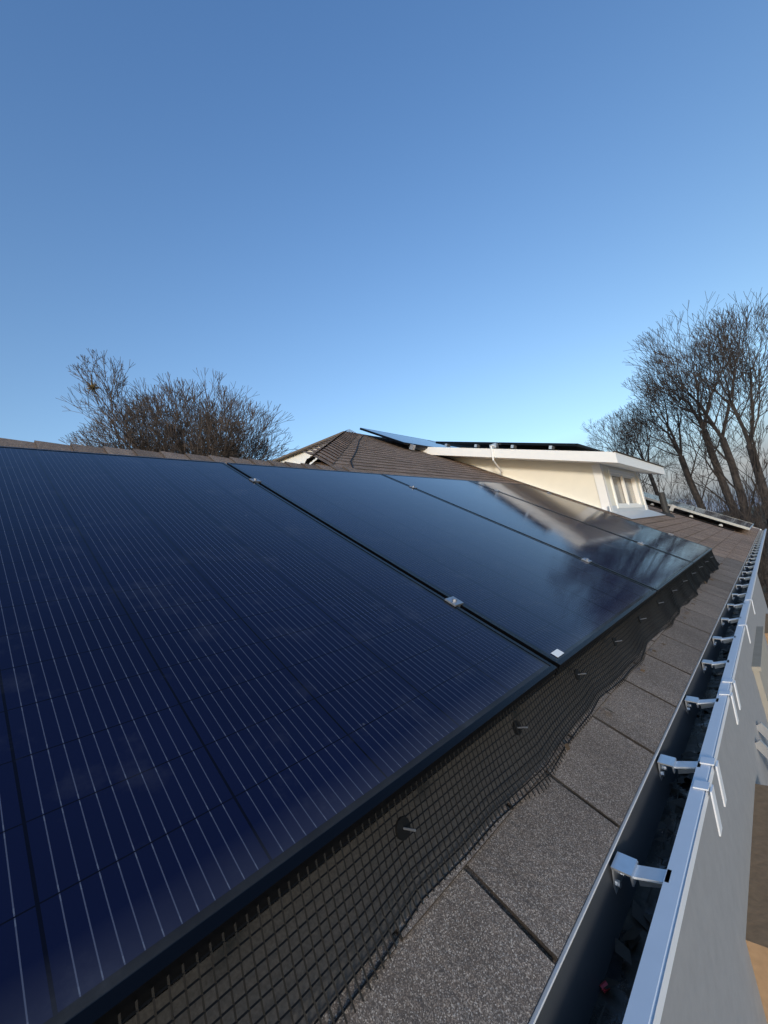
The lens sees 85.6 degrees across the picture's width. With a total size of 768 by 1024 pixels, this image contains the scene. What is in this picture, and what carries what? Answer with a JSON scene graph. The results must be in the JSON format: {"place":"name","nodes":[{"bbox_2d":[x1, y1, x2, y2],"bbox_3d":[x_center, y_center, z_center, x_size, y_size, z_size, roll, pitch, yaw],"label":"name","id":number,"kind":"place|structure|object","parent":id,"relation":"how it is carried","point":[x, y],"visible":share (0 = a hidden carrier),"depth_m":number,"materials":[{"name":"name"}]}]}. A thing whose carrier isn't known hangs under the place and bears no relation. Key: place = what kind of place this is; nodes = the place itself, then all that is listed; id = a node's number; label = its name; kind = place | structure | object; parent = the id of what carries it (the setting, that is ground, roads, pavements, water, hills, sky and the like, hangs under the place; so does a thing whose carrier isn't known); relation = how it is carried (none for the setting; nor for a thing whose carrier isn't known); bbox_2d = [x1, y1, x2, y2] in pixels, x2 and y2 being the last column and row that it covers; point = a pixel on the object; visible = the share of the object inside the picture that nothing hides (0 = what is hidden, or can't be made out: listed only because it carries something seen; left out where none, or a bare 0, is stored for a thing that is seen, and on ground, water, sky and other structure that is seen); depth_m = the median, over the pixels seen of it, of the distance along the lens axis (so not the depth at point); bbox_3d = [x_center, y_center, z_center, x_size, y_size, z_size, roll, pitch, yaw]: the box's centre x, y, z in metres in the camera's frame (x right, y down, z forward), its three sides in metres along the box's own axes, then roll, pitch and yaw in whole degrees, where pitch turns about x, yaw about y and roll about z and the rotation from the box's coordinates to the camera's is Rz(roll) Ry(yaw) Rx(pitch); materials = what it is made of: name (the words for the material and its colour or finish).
{"place":"outdoors","nodes":[
{"label":"outdoors","id":0,"kind":"place"},
{"bbox_2d":[0,0,767,504],"label":"sky","id":1,"kind":"structure","parent":0,"point":[433,220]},
{"bbox_2d":[677,498,762,511],"bbox_3d":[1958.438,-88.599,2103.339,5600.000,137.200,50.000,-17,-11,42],"label":"shore hills","id":2,"kind":"structure","parent":0,"point":[712,505],"depth_m":2268.46,"materials":[{"name":"blue"}]},
{"bbox_2d":[718,505,767,599],"bbox_3d":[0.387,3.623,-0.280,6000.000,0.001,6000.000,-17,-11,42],"label":"terrain","id":3,"kind":"structure","parent":0,"point":[764,541],"depth_m":77.98,"materials":[{"name":"brown plant"}]},
{"bbox_2d":[57,348,297,460],"bbox_3d":[-6.606,0.705,14.591,8.050,12.198,8.249,-17,-11,42],"label":"bare tree","id":4,"kind":"object","parent":3,"relation":"on","point":[202,435],"visible":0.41,"depth_m":13.21,"materials":[{"name":"brown plant"}]},
{"bbox_2d":[86,382,98,392],"bbox_3d":[-9.207,-3.931,13.107,0.363,0.333,0.365,-17,-11,42],"label":"nest clump","id":5,"kind":"object","parent":4,"relation":"on","point":[94,387],"visible":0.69,"depth_m":13.08,"materials":[{"name":"brown plant"}]},
{"bbox_2d":[581,411,675,494],"bbox_3d":[19.468,-0.168,30.585,6.141,15.406,4.698,-8,-8,-16],"label":"tall tree","id":6,"kind":"object","parent":3,"relation":"on","point":[623,451],"visible":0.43,"depth_m":31.29,"materials":[{"name":"brown plant"}]},
{"bbox_2d":[591,401,683,495],"bbox_3d":[16.936,0.060,25.922,4.920,14.554,4.502,-17,-11,42],"label":"tall tree","id":7,"kind":"object","parent":3,"relation":"on","point":[651,478],"visible":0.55,"depth_m":26.31,"materials":[{"name":"brown plant"}]},
{"bbox_2d":[527,527,767,1023],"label":"house","id":8,"kind":"structure","parent":3,"relation":"on","point":[712,980],"depth_m":2.02,"materials":[{"name":"white paint"}]},
{"bbox_2d":[271,431,345,463],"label":"gable wall","id":9,"kind":"structure","parent":8,"relation":"attached to","point":[298,456],"depth_m":8.18,"materials":[{"name":"paint"}]},
{"bbox_2d":[123,431,759,1023],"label":"roof shingles","id":10,"kind":"object","parent":8,"relation":"on","point":[485,933],"visible":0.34,"depth_m":0.68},
{"bbox_2d":[0,429,362,472],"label":"ridge and hip caps","id":11,"kind":"structure","parent":10,"relation":"on","point":[35,444],"depth_m":2.59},
{"bbox_2d":[0,446,712,1023],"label":"solar array","id":12,"kind":"object","parent":10,"relation":"on","point":[230,694],"visible":0.99,"depth_m":0.78,"materials":[{"name":"blue"}]},
{"bbox_2d":[350,428,458,467],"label":"solar panel","id":13,"kind":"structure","parent":10,"relation":"on","point":[413,442],"depth_m":7.07,"materials":[{"name":"black plastic"}]},
{"bbox_2d":[118,550,721,1023],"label":"wire mesh","id":14,"kind":"object","parent":10,"relation":"on","point":[306,948],"visible":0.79,"depth_m":0.57,"materials":[{"name":"black plastic"}]},
{"bbox_2d":[436,441,603,474],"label":"solar panels","id":15,"kind":"object","parent":10,"relation":"on","point":[540,446],"visible":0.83,"depth_m":6.12,"materials":[{"name":"black"}]},
{"bbox_2d":[408,446,664,518],"bbox_3d":[2.700,-0.563,7.168,3.128,1.953,3.050,-17,-11,42],"label":"dormer","id":16,"kind":"object","parent":10,"relation":"on","point":[609,481],"visible":0.94,"depth_m":5.90,"materials":[{"name":"beige paint"}]},
{"bbox_2d":[643,492,753,530],"bbox_3d":[5.633,-0.113,7.980,1.934,1.275,3.010,-17,-11,42],"label":"array and vent","id":17,"kind":"object","parent":10,"relation":"on","point":[663,500],"visible":0.67,"depth_m":7.62,"materials":[{"name":"silver metal"}]},
{"bbox_2d":[528,529,766,1023],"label":"eave gutter","id":18,"kind":"object","parent":8,"relation":"attached to","point":[614,963],"visible":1,"depth_m":0.70,"materials":[{"name":"grey paint"}]},
{"bbox_2d":[746,614,767,1023],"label":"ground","id":19,"kind":"structure","parent":8,"relation":"attached to","point":[757,929],"depth_m":2.33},
{"bbox_2d":[751,626,767,720],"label":"window awning","id":20,"kind":"object","parent":8,"relation":"attached to","point":[759,665],"depth_m":5.01,"materials":[{"name":"white paint"}]},
{"bbox_2d":[635,443,704,502],"bbox_3d":[24.020,0.811,37.336,9.504,13.802,8.086,-17,-11,42],"label":"bare tree","id":21,"kind":"object","parent":3,"relation":"on","point":[672,467],"visible":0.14,"depth_m":36.65,"materials":[{"name":"brown plant"}]},
{"bbox_2d":[604,352,758,509],"bbox_3d":[14.844,-0.451,19.430,5.674,14.486,4.187,-10,-8,3],"label":"tall tree","id":22,"kind":"object","parent":3,"relation":"on","point":[692,486],"visible":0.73,"depth_m":19.53,"materials":[{"name":"brown plant"}]},
{"bbox_2d":[622,289,767,585],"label":"tall tree","id":23,"kind":"object","parent":3,"relation":"on","point":[728,452],"visible":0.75,"depth_m":17.67,"materials":[{"name":"brown plant"}]},
{"bbox_2d":[631,318,765,583],"bbox_3d":[16.206,-1.312,19.377,5.800,15.677,4.806,-17,-11,42],"label":"tall tree","id":24,"kind":"object","parent":3,"relation":"on","point":[688,346],"visible":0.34,"depth_m":20.14,"materials":[{"name":"brown plant"}]},
{"bbox_2d":[667,468,744,515],"bbox_3d":[14.254,2.474,19.067,4.702,8.843,5.424,-10,-8,-1],"label":"bare tree","id":25,"kind":"object","parent":3,"relation":"on","point":[701,485],"visible":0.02,"depth_m":18.89,"materials":[{"name":"brown plant"}]},
{"bbox_2d":[651,301,767,524],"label":"tall tree","id":26,"kind":"object","parent":3,"relation":"on","point":[754,461],"visible":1,"depth_m":14.02,"materials":[{"name":"brown plant"}]},
{"bbox_2d":[680,479,767,606],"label":"shrubs","id":27,"kind":"object","parent":3,"relation":"on","point":[759,508],"visible":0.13,"depth_m":13.40,"materials":[{"name":"brown plant"}]},
{"bbox_2d":[681,472,767,573],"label":"shrubs","id":28,"kind":"object","parent":3,"relation":"on","point":[758,496],"visible":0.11,"depth_m":13.80,"materials":[{"name":"brown plant"}]},
{"bbox_2d":[683,480,767,578],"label":"shrubs","id":29,"kind":"object","parent":3,"relation":"on","point":[733,508],"visible":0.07,"depth_m":15.87,"materials":[{"name":"brown plant"}]},
{"bbox_2d":[707,493,767,607],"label":"shrubs","id":30,"kind":"object","parent":3,"relation":"on","point":[762,571],"visible":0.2,"depth_m":11.83,"materials":[{"name":"brown plant"}]},
{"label":"concrete driveway","id":31,"kind":"structure","parent":0,"visible":0},
{"bbox_2d":[755,722,767,758],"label":"aluminium ladder","id":32,"kind":"object","parent":31,"relation":"on","point":[761,745],"visible":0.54,"depth_m":3.71,"materials":[{"name":"silver metal"}]}
]}

